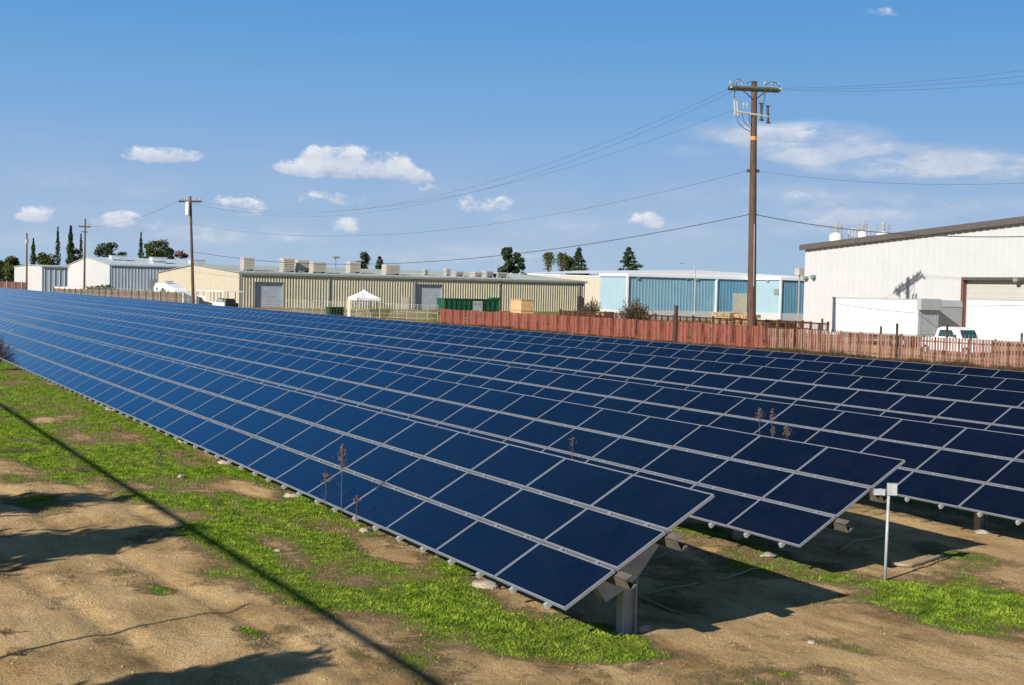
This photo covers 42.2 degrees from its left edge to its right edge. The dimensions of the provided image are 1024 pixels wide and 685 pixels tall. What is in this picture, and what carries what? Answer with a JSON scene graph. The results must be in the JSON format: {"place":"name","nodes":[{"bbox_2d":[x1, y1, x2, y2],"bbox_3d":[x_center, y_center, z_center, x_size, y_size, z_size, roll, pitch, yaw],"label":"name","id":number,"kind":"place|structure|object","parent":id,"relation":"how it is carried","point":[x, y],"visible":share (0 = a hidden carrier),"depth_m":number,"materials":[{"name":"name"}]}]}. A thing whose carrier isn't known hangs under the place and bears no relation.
{"place":"outdoors","nodes":[
{"label":"outdoors","id":0,"kind":"place"},
{"bbox_2d":[66,257,211,290],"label":"warehouse","id":1,"kind":"structure","parent":0,"point":[135,274],"depth_m":335.81,"materials":[{"name":"white"}]},
{"bbox_2d":[108,255,126,260],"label":"roof skylight","id":2,"kind":"object","parent":1,"relation":"on","point":[117,258],"visible":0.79,"depth_m":346.35,"materials":[{"name":"plastic"}]},
{"bbox_2d":[149,257,166,263],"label":"roof skylight","id":3,"kind":"object","parent":1,"relation":"on","point":[160,260],"visible":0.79,"depth_m":343.47,"materials":[{"name":"plastic"}]},
{"bbox_2d":[0,307,1023,684],"bbox_3d":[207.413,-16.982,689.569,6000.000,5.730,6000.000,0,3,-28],"label":"ground","id":4,"kind":"structure","parent":0,"point":[216,617],"depth_m":16.07,"materials":[{"name":"soil"}]},
{"bbox_2d":[0,334,11,363],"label":"bare bush","id":5,"kind":"object","parent":4,"relation":"on","point":[3,348],"visible":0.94,"depth_m":53.88,"materials":[{"name":"brown plant"}]},
{"bbox_2d":[1,255,23,281],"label":"tree","id":6,"kind":"object","parent":4,"relation":"on","point":[10,262],"visible":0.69,"depth_m":418.30,"materials":[{"name":"green plant"}]},
{"bbox_2d":[0,281,25,289],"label":"wooden fence","id":7,"kind":"object","parent":4,"relation":"on","point":[15,285],"visible":0.36,"depth_m":329.71,"materials":[{"name":"wood"}]},
{"bbox_2d":[6,646,33,655],"bbox_3d":[-4.918,3.080,13.261,0.269,0.115,0.250,0,3,-28],"label":"dead weed","id":8,"kind":"object","parent":4,"relation":"on","point":[14,654],"visible":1,"depth_m":13.25,"materials":[{"name":"brown plant"}]},
{"bbox_2d":[0,444,47,453],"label":"dead weed","id":9,"kind":"object","parent":4,"relation":"on","point":[30,450],"visible":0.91,"depth_m":28.54,"materials":[{"name":"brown plant"}]},
{"bbox_2d":[25,233,27,289],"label":"utility pole","id":10,"kind":"object","parent":4,"relation":"on","point":[26,241],"visible":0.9,"depth_m":317.82,"materials":[{"name":"brown wood"}]},
{"bbox_2d":[30,238,36,264],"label":"tree","id":11,"kind":"object","parent":4,"relation":"on","point":[33,259],"visible":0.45,"depth_m":394.29,"materials":[{"name":"green plant"}]},
{"bbox_2d":[13,265,69,291],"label":"warehouse","id":12,"kind":"structure","parent":4,"relation":"on","point":[47,278],"depth_m":307.07,"materials":[{"name":"white"}]},
{"bbox_2d":[35,252,56,264],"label":"tree","id":13,"kind":"object","parent":4,"relation":"on","point":[44,259],"visible":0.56,"depth_m":418.57,"materials":[{"name":"green plant"}]},
{"bbox_2d":[54,227,60,264],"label":"tree","id":14,"kind":"object","parent":4,"relation":"on","point":[57,247],"visible":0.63,"depth_m":399.22,"materials":[{"name":"green plant"}]},
{"bbox_2d":[65,225,74,264],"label":"tree","id":15,"kind":"object","parent":4,"relation":"on","point":[70,247],"visible":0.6,"depth_m":399.03,"materials":[{"name":"green plant"}]},
{"bbox_2d":[79,219,90,288],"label":"utility pole","id":16,"kind":"object","parent":4,"relation":"on","point":[84,231],"visible":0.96,"depth_m":289.88,"materials":[{"name":"brown wood"}]},
{"bbox_2d":[93,242,118,256],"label":"tree","id":17,"kind":"object","parent":4,"relation":"on","point":[106,250],"visible":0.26,"depth_m":418.14,"materials":[{"name":"green plant"}]},
{"bbox_2d":[53,287,184,302],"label":"wooden fence","id":18,"kind":"object","parent":4,"relation":"on","point":[155,295],"visible":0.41,"depth_m":231.28,"materials":[{"name":"brown wood"}]},
{"bbox_2d":[54,285,198,303],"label":"chain link fence","id":19,"kind":"object","parent":4,"relation":"on","point":[133,293],"visible":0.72,"depth_m":224.31,"materials":[{"name":"metal"}]},
{"bbox_2d":[137,232,143,257],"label":"tree","id":20,"kind":"object","parent":4,"relation":"on","point":[140,253],"visible":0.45,"depth_m":399.31,"materials":[{"name":"green plant"}]},
{"bbox_2d":[143,239,169,258],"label":"tree","id":21,"kind":"object","parent":4,"relation":"on","point":[150,251],"visible":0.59,"depth_m":408.43,"materials":[{"name":"green plant"}]},
{"bbox_2d":[164,247,177,258],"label":"tree","id":22,"kind":"object","parent":4,"relation":"on","point":[170,252],"visible":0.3,"depth_m":406.68,"materials":[{"name":"green plant"}]},
{"bbox_2d":[154,281,196,303],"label":"camper trailer","id":23,"kind":"object","parent":4,"relation":"on","point":[170,286],"visible":0.4,"depth_m":220.94,"materials":[{"name":"white metal"}]},
{"bbox_2d":[175,250,189,259],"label":"tree","id":24,"kind":"object","parent":4,"relation":"on","point":[182,255],"visible":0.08,"depth_m":403.82,"materials":[{"name":"red plant"}]},
{"bbox_2d":[179,196,201,303],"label":"utility pole","id":25,"kind":"object","parent":4,"relation":"on","point":[188,209],"visible":0.97,"depth_m":189.88,"materials":[{"name":"brown wood"}]},
{"bbox_2d":[192,90,724,213],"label":"overhead wire","id":26,"kind":"object","parent":25,"relation":"attached to","point":[491,181],"visible":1,"depth_m":135.82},
{"bbox_2d":[199,110,731,211],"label":"overhead wire","id":27,"kind":"object","parent":25,"relation":"attached to","point":[469,192],"visible":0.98,"depth_m":142.99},
{"bbox_2d":[196,290,243,307],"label":"carport","id":28,"kind":"object","parent":4,"relation":"on","point":[202,299],"visible":0.6,"depth_m":217.45,"materials":[{"name":"white metal"}]},
{"bbox_2d":[216,298,238,306],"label":"parked car","id":29,"kind":"object","parent":4,"relation":"on","point":[230,302],"visible":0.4,"depth_m":213.01,"materials":[{"name":"paint"}]},
{"bbox_2d":[318,471,332,541],"bbox_3d":[-2.741,2.405,19.539,0.220,1.112,0.168,2,2,24],"label":"dry stalk","id":30,"kind":"object","parent":4,"relation":"on","point":[325,474],"visible":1,"depth_m":19.54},
{"bbox_2d":[325,307,344,315],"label":"storage bin","id":31,"kind":"object","parent":4,"relation":"on","point":[339,311],"visible":0.82,"depth_m":182.57,"materials":[{"name":"green paint"}]},
{"bbox_2d":[332,444,348,549],"bbox_3d":[-2.448,2.210,19.018,0.258,1.557,0.214,3,3,30],"label":"dry stalk","id":32,"kind":"object","parent":4,"relation":"on","point":[341,457],"visible":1,"depth_m":19.01,"materials":[{"name":"plant"}]},
{"bbox_2d":[0,319,714,635],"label":"solar row","id":33,"kind":"object","parent":4,"relation":"on","point":[563,533],"visible":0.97,"depth_m":19.01,"materials":[{"name":"blue glass"}]},
{"bbox_2d":[286,299,437,320],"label":"chain link fence","id":34,"kind":"object","parent":4,"relation":"on","point":[321,306],"visible":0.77,"depth_m":179.11,"materials":[{"name":"metal"}]},
{"bbox_2d":[356,251,371,268],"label":"tree","id":35,"kind":"object","parent":4,"relation":"on","point":[366,259],"visible":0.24,"depth_m":329.65,"materials":[{"name":"green plant"}]},
{"bbox_2d":[347,290,380,318],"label":"canopy tent","id":36,"kind":"object","parent":4,"relation":"on","point":[363,295],"visible":0.93,"depth_m":175.33,"materials":[{"name":"white fabric"}]},
{"bbox_2d":[157,264,587,311],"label":"warehouse","id":37,"kind":"structure","parent":4,"relation":"on","point":[267,286],"depth_m":250.64,"materials":[{"name":"beige"}]},
{"bbox_2d":[239,257,254,270],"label":"air conditioner","id":38,"kind":"object","parent":37,"relation":"on","point":[245,264],"visible":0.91,"depth_m":240.79,"materials":[{"name":"beige metal"}]},
{"bbox_2d":[255,282,281,307],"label":"roller door","id":39,"kind":"structure","parent":37,"relation":"in","point":[267,294],"depth_m":237.91,"materials":[{"name":"metal"}]},
{"bbox_2d":[279,258,294,271],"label":"air conditioner","id":40,"kind":"object","parent":37,"relation":"on","point":[290,267],"visible":0.9,"depth_m":243.26,"materials":[{"name":"beige metal"}]},
{"bbox_2d":[295,260,308,271],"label":"air conditioner","id":41,"kind":"object","parent":37,"relation":"on","point":[299,266],"visible":0.75,"depth_m":246.59,"materials":[{"name":"beige metal"}]},
{"bbox_2d":[309,262,326,273],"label":"air conditioner","id":42,"kind":"object","parent":37,"relation":"on","point":[317,267],"visible":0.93,"depth_m":244.99,"materials":[{"name":"beige metal"}]},
{"bbox_2d":[345,262,360,272],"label":"air conditioner","id":43,"kind":"object","parent":37,"relation":"on","point":[356,268],"visible":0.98,"depth_m":252.54,"materials":[{"name":"beige metal"}]},
{"bbox_2d":[382,264,400,274],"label":"air conditioner","id":44,"kind":"object","parent":37,"relation":"on","point":[390,269],"visible":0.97,"depth_m":252.87,"materials":[{"name":"beige metal"}]},
{"bbox_2d":[402,297,409,309],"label":"side door","id":45,"kind":"structure","parent":37,"relation":"in","point":[405,300],"depth_m":249.87,"materials":[{"name":"beige"}]},
{"bbox_2d":[415,284,440,309],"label":"roller door","id":46,"kind":"structure","parent":37,"relation":"in","point":[424,294],"depth_m":252.51,"materials":[{"name":"metal"}]},
{"bbox_2d":[481,271,493,277],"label":"air conditioner","id":47,"kind":"object","parent":37,"relation":"on","point":[487,273],"visible":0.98,"depth_m":263.83,"materials":[{"name":"metal"}]},
{"bbox_2d":[493,272,507,277],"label":"air conditioner","id":48,"kind":"object","parent":37,"relation":"on","point":[499,274],"visible":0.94,"depth_m":265.09,"materials":[{"name":"metal"}]},
{"bbox_2d":[375,256,382,268],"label":"tree","id":49,"kind":"object","parent":4,"relation":"on","point":[379,262],"visible":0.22,"depth_m":339.41,"materials":[{"name":"green plant"}]},
{"bbox_2d":[0,305,904,547],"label":"solar row","id":50,"kind":"object","parent":4,"relation":"on","point":[783,492],"visible":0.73,"depth_m":24.37,"materials":[{"name":"blue glass"}]},
{"bbox_2d":[436,297,501,316],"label":"rubbish container","id":51,"kind":"object","parent":4,"relation":"on","point":[490,304],"visible":0.59,"depth_m":183.95,"materials":[{"name":"metal"}]},
{"bbox_2d":[472,580,498,588],"bbox_3d":[-0.337,3.099,17.012,0.419,0.103,0.275,3,3,34],"label":"rock","id":52,"kind":"object","parent":4,"relation":"on","point":[491,584],"visible":0.82,"depth_m":16.94,"materials":[{"name":"stone"}]},
{"bbox_2d":[497,247,516,272],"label":"tree","id":53,"kind":"object","parent":4,"relation":"on","point":[508,265],"visible":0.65,"depth_m":298.56,"materials":[{"name":"green plant"}]},
{"bbox_2d":[0,299,1023,530],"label":"solar row","id":54,"kind":"object","parent":4,"relation":"on","point":[979,473],"visible":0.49,"depth_m":28.49,"materials":[{"name":"blue glass"}]},
{"bbox_2d":[0,362,1023,684],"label":"grass","id":55,"kind":"structure","parent":4,"relation":"on","point":[46,460],"depth_m":18.89,"materials":[{"name":"plant"}]},
{"bbox_2d":[0,294,1023,434],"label":"solar row","id":56,"kind":"object","parent":4,"relation":"on","point":[998,418],"visible":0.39,"depth_m":39.75,"materials":[{"name":"blue glass"}]},
{"bbox_2d":[0,291,1023,407],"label":"solar row","id":57,"kind":"object","parent":4,"relation":"on","point":[960,393],"visible":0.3,"depth_m":48.61,"materials":[{"name":"blue glass"}]},
{"bbox_2d":[0,289,1023,391],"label":"solar row","id":58,"kind":"object","parent":4,"relation":"on","point":[1007,384],"visible":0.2,"depth_m":56.94,"materials":[{"name":"blue glass"}]},
{"bbox_2d":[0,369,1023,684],"bbox_3d":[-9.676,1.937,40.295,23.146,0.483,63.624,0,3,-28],"label":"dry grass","id":59,"kind":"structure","parent":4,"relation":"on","point":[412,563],"depth_m":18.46,"materials":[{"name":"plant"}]},
{"bbox_2d":[0,288,1023,379],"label":"solar row","id":60,"kind":"object","parent":4,"relation":"on","point":[920,366],"visible":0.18,"depth_m":65.67,"materials":[{"name":"blue glass"}]},
{"bbox_2d":[0,479,1023,684],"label":"pebbles","id":61,"kind":"object","parent":4,"relation":"on","point":[122,666],"visible":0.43,"depth_m":15.88,"materials":[{"name":"stone"}]},
{"bbox_2d":[510,252,527,274],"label":"tree","id":62,"kind":"object","parent":4,"relation":"on","point":[518,259],"visible":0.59,"depth_m":299.01,"materials":[{"name":"green plant"}]},
{"bbox_2d":[510,299,533,321],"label":"wooden crate","id":63,"kind":"object","parent":4,"relation":"on","point":[522,306],"visible":0.56,"depth_m":166.66,"materials":[{"name":"brown wood"}]},
{"bbox_2d":[542,252,555,273],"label":"palm tree","id":64,"kind":"object","parent":4,"relation":"on","point":[548,257],"visible":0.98,"depth_m":329.17,"materials":[{"name":"green plant"}]},
{"bbox_2d":[519,273,600,308],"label":"warehouse","id":65,"kind":"structure","parent":4,"relation":"on","point":[592,287],"depth_m":304.40,"materials":[{"name":"beige"}]},
{"bbox_2d":[556,252,570,274],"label":"palm tree","id":66,"kind":"object","parent":4,"relation":"on","point":[561,257],"visible":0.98,"depth_m":329.27,"materials":[{"name":"green plant"}]},
{"bbox_2d":[564,256,574,274],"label":"tree","id":67,"kind":"object","parent":4,"relation":"on","point":[569,265],"visible":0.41,"depth_m":333.87,"materials":[{"name":"green plant"}]},
{"bbox_2d":[568,247,589,275],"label":"tree","id":68,"kind":"object","parent":4,"relation":"on","point":[578,256],"visible":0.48,"depth_m":329.24,"materials":[{"name":"green plant"}]},
{"bbox_2d":[582,296,600,313],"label":"bare bush","id":69,"kind":"object","parent":4,"relation":"on","point":[592,308],"visible":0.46,"depth_m":149.76,"materials":[{"name":"brown plant"}]},
{"bbox_2d":[619,247,643,269],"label":"tree","id":70,"kind":"object","parent":4,"relation":"on","point":[628,261],"visible":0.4,"depth_m":309.12,"materials":[{"name":"green plant"}]},
{"bbox_2d":[616,297,655,334],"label":"bare bush","id":71,"kind":"object","parent":4,"relation":"on","point":[632,312],"visible":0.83,"depth_m":134.56,"materials":[{"name":"brown plant"}]},
{"bbox_2d":[636,624,651,632],"bbox_3d":[1.472,3.200,14.878,0.232,0.080,0.149,0,3,-28],"label":"rock","id":72,"kind":"object","parent":4,"relation":"on","point":[642,628],"visible":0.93,"depth_m":14.83,"materials":[{"name":"stone"}]},
{"bbox_2d":[637,596,682,614],"bbox_3d":[1.819,3.225,16.293,0.061,0.048,0.879,0,3,-31],"label":"ground cable","id":73,"kind":"object","parent":4,"relation":"on","point":[662,606],"visible":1,"depth_m":16.30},
{"bbox_2d":[535,270,803,320],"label":"warehouse","id":74,"kind":"structure","parent":4,"relation":"on","point":[662,292],"depth_m":217.28,"materials":[{"name":"blue"}]},
{"bbox_2d":[733,293,746,318],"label":"loading door","id":75,"kind":"structure","parent":74,"relation":"in","point":[739,299],"depth_m":222.46,"materials":[{"name":"beige metal"}]},
{"bbox_2d":[642,582,698,594],"bbox_3d":[2.065,3.202,17.312,1.130,0.037,0.071,-1,3,-43],"label":"ground cable","id":76,"kind":"object","parent":4,"relation":"on","point":[664,588],"visible":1,"depth_m":17.30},
{"bbox_2d":[673,305,677,340],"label":"fence post","id":77,"kind":"object","parent":4,"relation":"on","point":[675,322],"visible":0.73,"depth_m":116.14,"materials":[{"name":"brown wood"}]},
{"bbox_2d":[679,262,695,316],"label":"street lamp","id":78,"kind":"object","parent":4,"relation":"on","point":[694,285],"visible":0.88,"depth_m":200.02,"materials":[{"name":"metal"}]},
{"bbox_2d":[559,309,828,348],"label":"rusty fence","id":79,"kind":"object","parent":4,"relation":"on","point":[666,318],"visible":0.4,"depth_m":121.47,"materials":[{"name":"metal"}]},
{"bbox_2d":[710,312,741,336],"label":"pallet stack","id":80,"kind":"object","parent":4,"relation":"on","point":[722,314],"visible":0.28,"depth_m":125.41,"materials":[{"name":"wood"}]},
{"bbox_2d":[428,309,1023,371],"bbox_3d":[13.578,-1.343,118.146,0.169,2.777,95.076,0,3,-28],"label":"picket fence","id":81,"kind":"object","parent":4,"relation":"on","point":[607,326],"visible":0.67,"depth_m":107.77,"materials":[{"name":"red wood"}]},
{"bbox_2d":[720,567,764,580],"bbox_3d":[3.164,3.187,18.346,0.100,0.039,1.136,3,3,41],"label":"ground cable","id":82,"kind":"object","parent":4,"relation":"on","point":[740,573],"visible":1,"depth_m":18.37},
{"bbox_2d":[730,314,760,341],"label":"pallet stack","id":83,"kind":"object","parent":4,"relation":"on","point":[758,317],"visible":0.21,"depth_m":123.52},
{"bbox_2d":[728,78,781,339],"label":"utility pole","id":84,"kind":"object","parent":4,"relation":"on","point":[754,89],"visible":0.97,"depth_m":113.79,"materials":[{"name":"brown wood"}]},
{"bbox_2d":[187,99,715,216],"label":"overhead wire","id":85,"kind":"object","parent":84,"relation":"attached to","point":[472,192],"visible":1,"depth_m":141.41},
{"bbox_2d":[196,214,747,264],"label":"overhead wire","id":86,"kind":"object","parent":84,"relation":"attached to","point":[500,255],"visible":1,"depth_m":136.73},
{"bbox_2d":[200,171,744,235],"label":"overhead wire","id":87,"kind":"object","parent":84,"relation":"attached to","point":[502,222],"visible":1,"depth_m":136.02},
{"bbox_2d":[761,171,1014,184],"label":"overhead wire","id":88,"kind":"object","parent":84,"relation":"attached to","point":[900,183],"visible":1,"depth_m":99.74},
{"bbox_2d":[756,214,1023,236],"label":"overhead wire","id":89,"kind":"object","parent":84,"relation":"attached to","point":[896,233],"visible":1,"depth_m":102.40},
{"bbox_2d":[760,551,777,556],"bbox_3d":[3.809,3.147,19.697,0.306,0.076,0.226,-2,4,-59],"label":"rock","id":90,"kind":"object","parent":4,"relation":"on","point":[769,554],"visible":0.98,"depth_m":19.64,"materials":[{"name":"stone"}]},
{"bbox_2d":[757,319,811,344],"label":"storage rack","id":91,"kind":"object","parent":4,"relation":"on","point":[788,327],"visible":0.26,"depth_m":118.55,"materials":[{"name":"metal"}]},
{"bbox_2d":[795,268,804,325],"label":"street lamp","id":92,"kind":"object","parent":4,"relation":"on","point":[799,271],"visible":0.82,"depth_m":189.99,"materials":[{"name":"beige metal"}]},
{"bbox_2d":[829,222,842,240],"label":"silo","id":93,"kind":"object","parent":4,"relation":"on","point":[835,235],"visible":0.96,"depth_m":184.18,"materials":[{"name":"metal"}]},
{"bbox_2d":[848,227,870,238],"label":"pipe rack","id":94,"kind":"object","parent":4,"relation":"on","point":[855,235],"visible":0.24,"depth_m":186.96,"materials":[{"name":"metal"}]},
{"bbox_2d":[858,220,867,236],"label":"silo","id":95,"kind":"object","parent":4,"relation":"on","point":[862,233],"visible":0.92,"depth_m":184.45,"materials":[{"name":"metal"}]},
{"bbox_2d":[839,529,916,549],"bbox_3d":[5.893,3.167,21.518,0.176,0.074,2.729,3,3,41],"label":"ground cable","id":96,"kind":"object","parent":4,"relation":"on","point":[848,544],"visible":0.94,"depth_m":21.42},
{"bbox_2d":[873,483,897,580],"bbox_3d":[5.122,2.621,18.284,0.319,1.385,0.158,2,2,14],"label":"junction post","id":97,"kind":"object","parent":4,"relation":"on","point":[891,490],"visible":0.95,"depth_m":18.23,"materials":[{"name":"metal"}]},
{"bbox_2d":[832,297,941,346],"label":"box trailer","id":98,"kind":"object","parent":4,"relation":"on","point":[919,317],"visible":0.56,"depth_m":120.19,"materials":[{"name":"white painted metal"},{"name":"grey metal"},{"name":"rubber"}]},
{"bbox_2d":[895,323,898,357],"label":"fence post","id":99,"kind":"object","parent":4,"relation":"on","point":[896,343],"visible":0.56,"depth_m":92.66,"materials":[{"name":"brown wood"}]},
{"bbox_2d":[890,553,943,567],"bbox_3d":[6.030,3.219,19.546,1.300,0.072,0.233,-1,3,-39],"label":"ground cable","id":100,"kind":"object","parent":4,"relation":"on","point":[926,560],"visible":1,"depth_m":19.36,"materials":[{"name":"plastic"}]},
{"bbox_2d":[938,300,962,327],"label":"box trailer","id":101,"kind":"object","parent":4,"relation":"on","point":[950,313],"visible":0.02,"depth_m":121.31,"materials":[{"name":"grey metal"}]},
{"bbox_2d":[922,327,990,356],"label":"pickup truck","id":102,"kind":"object","parent":4,"relation":"on","point":[961,332],"visible":0.4,"depth_m":103.59,"materials":[{"name":"metal"}]},
{"bbox_2d":[975,529,994,533],"bbox_3d":[8.002,3.204,22.447,0.341,0.100,0.276,2,2,16],"label":"rock","id":103,"kind":"object","parent":4,"relation":"on","point":[982,531],"visible":0.75,"depth_m":22.39,"materials":[{"name":"stone"}]},
{"bbox_2d":[967,298,1023,352],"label":"box trailer","id":104,"kind":"object","parent":4,"relation":"on","point":[994,318],"visible":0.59,"depth_m":107.11,"materials":[{"name":"metal"}]},
{"bbox_2d":[0,0,1023,276],"label":"sky","id":105,"kind":"structure","parent":0,"point":[113,112],"materials":[{"name":"blue"}]},
{"bbox_2d":[876,221,890,234],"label":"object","id":106,"kind":"object","parent":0,"point":[883,226],"visible":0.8,"depth_m":184.59,"materials":[{"name":"metal"}]},
{"bbox_2d":[799,216,1023,337],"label":"warehouse","id":107,"kind":"structure","parent":0,"point":[917,266],"depth_m":138.21,"materials":[{"name":"white"}]},
{"bbox_2d":[965,280,1023,326],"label":"roller door","id":108,"kind":"structure","parent":107,"relation":"in","point":[976,289],"depth_m":130.39,"materials":[{"name":"metal"}]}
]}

